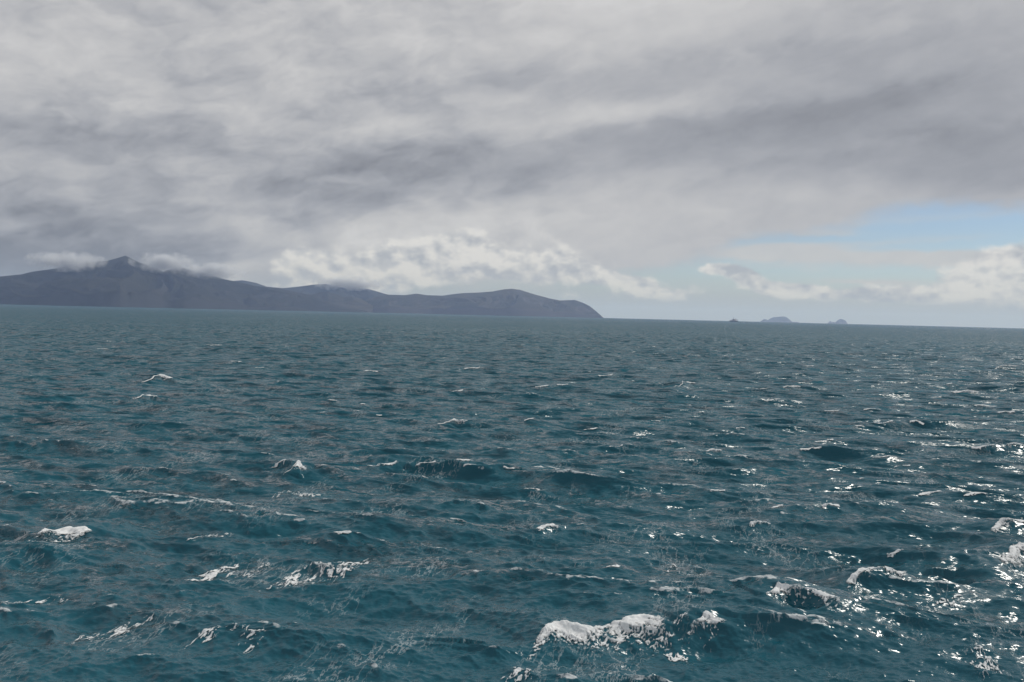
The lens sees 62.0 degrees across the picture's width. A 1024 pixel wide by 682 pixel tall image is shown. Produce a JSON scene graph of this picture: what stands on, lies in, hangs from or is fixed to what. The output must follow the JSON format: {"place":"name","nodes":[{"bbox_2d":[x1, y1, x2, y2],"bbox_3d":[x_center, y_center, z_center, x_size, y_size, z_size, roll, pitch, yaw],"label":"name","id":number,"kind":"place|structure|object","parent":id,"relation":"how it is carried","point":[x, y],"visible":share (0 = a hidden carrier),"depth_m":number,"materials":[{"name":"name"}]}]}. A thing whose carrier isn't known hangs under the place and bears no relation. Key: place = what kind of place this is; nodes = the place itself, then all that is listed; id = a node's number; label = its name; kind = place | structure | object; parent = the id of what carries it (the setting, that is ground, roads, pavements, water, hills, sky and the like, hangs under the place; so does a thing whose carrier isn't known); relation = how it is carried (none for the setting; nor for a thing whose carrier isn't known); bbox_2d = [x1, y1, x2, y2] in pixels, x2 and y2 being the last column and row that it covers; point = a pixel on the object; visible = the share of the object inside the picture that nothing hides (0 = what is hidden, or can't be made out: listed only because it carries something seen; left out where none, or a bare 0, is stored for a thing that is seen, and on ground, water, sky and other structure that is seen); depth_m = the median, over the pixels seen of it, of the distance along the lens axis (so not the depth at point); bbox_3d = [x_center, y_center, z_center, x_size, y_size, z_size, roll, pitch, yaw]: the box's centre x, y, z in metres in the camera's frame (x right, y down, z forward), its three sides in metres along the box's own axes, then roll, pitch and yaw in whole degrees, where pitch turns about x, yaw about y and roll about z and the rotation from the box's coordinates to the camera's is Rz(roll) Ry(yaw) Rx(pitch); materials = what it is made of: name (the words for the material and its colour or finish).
{"place":"outdoors","nodes":[
{"label":"outdoors","id":0,"kind":"place"},
{"bbox_2d":[0,256,367,311],"bbox_3d":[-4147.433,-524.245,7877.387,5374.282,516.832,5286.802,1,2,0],"label":"mountain","id":1,"kind":"structure","parent":0,"point":[124,281],"depth_m":6848.12,"materials":[{"name":"grey stone"}]},
{"bbox_2d":[236,280,386,300],"bbox_3d":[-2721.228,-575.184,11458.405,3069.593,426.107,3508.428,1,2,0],"label":"hill","id":2,"kind":"structure","parent":0,"point":[364,294],"depth_m":11283.25,"materials":[{"name":"grey stone"}]},
{"bbox_2d":[312,291,372,312],"bbox_3d":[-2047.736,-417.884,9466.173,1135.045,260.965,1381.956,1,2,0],"label":"hill","id":3,"kind":"structure","parent":0,"point":[352,302],"depth_m":9229.44,"materials":[{"name":"grey plant"}]},
{"bbox_2d":[365,289,602,317],"bbox_3d":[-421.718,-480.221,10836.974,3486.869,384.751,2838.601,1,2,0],"label":"headland","id":4,"kind":"structure","parent":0,"point":[510,302],"depth_m":10055.31,"materials":[{"name":"bare rock"},{"name":"soil"}]},
{"bbox_2d":[0,304,1023,681],"bbox_3d":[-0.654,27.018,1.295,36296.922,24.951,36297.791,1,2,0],"label":"sea","id":5,"kind":"structure","parent":0,"point":[468,572],"depth_m":76.21,"materials":[{"name":"teal liquid"}]},
{"bbox_2d":[3,596,65,602],"bbox_3d":[-26.188,14.013,45.723,4.844,0.636,1.783,0,2,-29],"label":"foam patch","id":6,"kind":"object","parent":5,"relation":"on","point":[35,602],"visible":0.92,"depth_m":46.51,"materials":[{"name":"white liquid"}]},
{"bbox_2d":[6,526,90,543],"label":"breaking wave","id":7,"kind":"object","parent":5,"relation":"on","point":[78,531],"visible":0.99,"depth_m":58.62,"materials":[{"name":"white liquid"}]},
{"bbox_2d":[76,613,153,639],"bbox_3d":[-19.908,14.322,41.896,1.827,0.597,5.054,3,2,37],"label":"foam patch","id":8,"kind":"object","parent":5,"relation":"on","point":[123,629],"visible":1,"depth_m":42.69,"materials":[{"name":"white liquid"}]},
{"bbox_2d":[142,374,171,381],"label":"breaking wave","id":9,"kind":"object","parent":5,"relation":"on","point":[163,375],"visible":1,"depth_m":183.24,"materials":[{"name":"white liquid"}]},
{"bbox_2d":[191,623,265,652],"bbox_3d":[-13.698,14.267,40.993,4.070,0.647,2.532,1,2,0],"label":"foam patch","id":10,"kind":"object","parent":5,"relation":"on","point":[210,635],"visible":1,"depth_m":41.34,"materials":[{"name":"white liquid"}]},
{"bbox_2d":[188,562,268,580],"bbox_3d":[-17.377,14.253,52.203,2.793,0.405,5.396,2,2,26],"label":"foam patch","id":11,"kind":"object","parent":5,"relation":"on","point":[211,575],"visible":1,"depth_m":52.15,"materials":[{"name":"white liquid"}]},
{"bbox_2d":[286,460,305,471],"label":"breaking wave","id":12,"kind":"object","parent":5,"relation":"on","point":[298,463],"visible":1,"depth_m":83.10,"materials":[{"name":"white liquid"}]},
{"bbox_2d":[273,491,320,496],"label":"foam patch","id":13,"kind":"object","parent":5,"relation":"on","point":[299,494],"visible":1,"depth_m":75.51,"materials":[{"name":"white liquid"}]},
{"bbox_2d":[264,559,368,588],"bbox_3d":[-12.086,14.279,52.331,8.061,0.753,3.286,0,2,-29],"label":"foam patch","id":14,"kind":"object","parent":5,"relation":"on","point":[295,577],"visible":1,"depth_m":52.56,"materials":[{"name":"white liquid"}]},
{"bbox_2d":[336,530,350,533],"bbox_3d":[-11.556,13.014,58.067,1.306,0.185,0.626,1,2,0],"label":"whitecap","id":15,"kind":"object","parent":5,"relation":"on","point":[346,531],"visible":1,"depth_m":58.06,"materials":[{"name":"white liquid"}]},
{"bbox_2d":[369,460,396,465],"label":"whitecap","id":16,"kind":"object","parent":5,"relation":"on","point":[394,462],"visible":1,"depth_m":87.07,"materials":[{"name":"white liquid"}]},
{"bbox_2d":[438,418,467,423],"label":"breaking wave","id":17,"kind":"object","parent":5,"relation":"on","point":[454,419],"visible":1,"depth_m":120.21,"materials":[{"name":"white liquid"}]},
{"bbox_2d":[502,667,531,681],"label":"foam patch","id":18,"kind":"object","parent":5,"relation":"on","point":[518,669],"visible":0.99,"depth_m":37.61,"materials":[{"name":"white liquid"}]},
{"bbox_2d":[538,523,557,530],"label":"breaking wave","id":19,"kind":"object","parent":5,"relation":"on","point":[544,526],"visible":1,"depth_m":62.23,"materials":[{"name":"white liquid"}]},
{"bbox_2d":[529,614,670,658],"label":"breaking wave","id":20,"kind":"object","parent":5,"relation":"on","point":[567,628],"visible":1,"depth_m":42.73,"materials":[{"name":"white liquid"}]},
{"bbox_2d":[664,653,687,661],"bbox_3d":[7.957,15.318,41.260,1.290,0.228,1.305,1,2,0],"label":"foam patch","id":21,"kind":"object","parent":5,"relation":"on","point":[675,658],"visible":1,"depth_m":41.39,"materials":[{"name":"white liquid"}]},
{"bbox_2d":[657,612,710,644],"bbox_3d":[8.863,14.800,42.970,3.346,1.531,2.237,1,2,0],"label":"foam patch","id":22,"kind":"object","parent":5,"relation":"on","point":[662,637],"visible":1,"depth_m":43.05,"materials":[{"name":"white liquid"}]},
{"bbox_2d":[690,610,722,634],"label":"breaking wave","id":23,"kind":"object","parent":5,"relation":"on","point":[708,615],"visible":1,"depth_m":43.68,"materials":[{"name":"white liquid"}]},
{"bbox_2d":[749,521,769,525],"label":"whitecap","id":24,"kind":"object","parent":5,"relation":"on","point":[752,522],"visible":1,"depth_m":66.16,"materials":[{"name":"white liquid"}]},
{"bbox_2d":[766,582,843,607],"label":"breaking wave","id":25,"kind":"object","parent":5,"relation":"on","point":[783,587],"visible":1,"depth_m":47.32,"materials":[{"name":"white liquid"}]},
{"bbox_2d":[800,446,820,449],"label":"whitecap","id":26,"kind":"object","parent":5,"relation":"on","point":[810,448],"visible":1,"depth_m":104.59,"materials":[{"name":"white liquid"}]},
{"bbox_2d":[822,503,839,506],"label":"whitecap","id":27,"kind":"object","parent":5,"relation":"on","point":[825,504],"visible":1,"depth_m":71.16,"materials":[{"name":"white liquid"}]},
{"bbox_2d":[847,566,905,587],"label":"breaking wave","id":28,"kind":"object","parent":5,"relation":"on","point":[854,576],"visible":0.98,"depth_m":52.35,"materials":[{"name":"white liquid"}]},
{"bbox_2d":[887,549,902,557],"bbox_3d":[26.042,14.416,57.891,1.150,0.589,0.512,1,2,0],"label":"whitecap","id":29,"kind":"object","parent":5,"relation":"on","point":[895,552],"visible":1,"depth_m":57.88,"materials":[{"name":"white liquid"}]},
{"bbox_2d":[917,490,939,494],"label":"whitecap","id":30,"kind":"object","parent":5,"relation":"on","point":[924,493],"visible":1,"depth_m":80.28,"materials":[{"name":"white liquid"}]},
{"bbox_2d":[937,594,961,606],"bbox_3d":[25.085,15.164,49.380,4.187,0.438,1.485,0,2,-42],"label":"foam patch","id":31,"kind":"object","parent":5,"relation":"on","point":[940,601],"visible":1,"depth_m":49.64,"materials":[{"name":"white liquid"}]},
{"bbox_2d":[953,390,977,392],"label":"whitecap","id":32,"kind":"object","parent":5,"relation":"on","point":[965,391],"visible":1,"depth_m":196.26,"materials":[{"name":"white liquid"}]},
{"bbox_2d":[964,492,985,495],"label":"whitecap","id":33,"kind":"object","parent":5,"relation":"on","point":[971,493],"visible":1,"depth_m":78.77,"materials":[{"name":"white liquid"}]},
{"bbox_2d":[970,645,1022,677],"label":"foam patch","id":34,"kind":"object","parent":5,"relation":"on","point":[985,663],"visible":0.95,"depth_m":40.48,"materials":[{"name":"white liquid"}]},
{"bbox_2d":[992,518,1023,531],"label":"breaking wave","id":35,"kind":"object","parent":5,"relation":"on","point":[999,523],"visible":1,"depth_m":65.19,"materials":[{"name":"white liquid"}]},
{"bbox_2d":[999,542,1023,572],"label":"breaking wave","id":36,"kind":"object","parent":5,"relation":"on","point":[1014,550],"visible":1,"depth_m":57.55,"materials":[{"name":"white liquid"}]},
{"bbox_2d":[0,0,1023,327],"label":"sky","id":37,"kind":"structure","parent":0,"point":[800,161],"materials":[{"name":"grey"}]},
{"bbox_2d":[765,316,793,322],"bbox_3d":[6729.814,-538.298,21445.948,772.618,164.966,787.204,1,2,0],"label":"island","id":38,"kind":"structure","parent":0,"point":[780,319],"depth_m":21202.79,"materials":[{"name":"grey stone"}]},
{"bbox_2d":[835,319,847,323],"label":"island","id":39,"kind":"structure","parent":0,"point":[840,321],"depth_m":21439.75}
]}

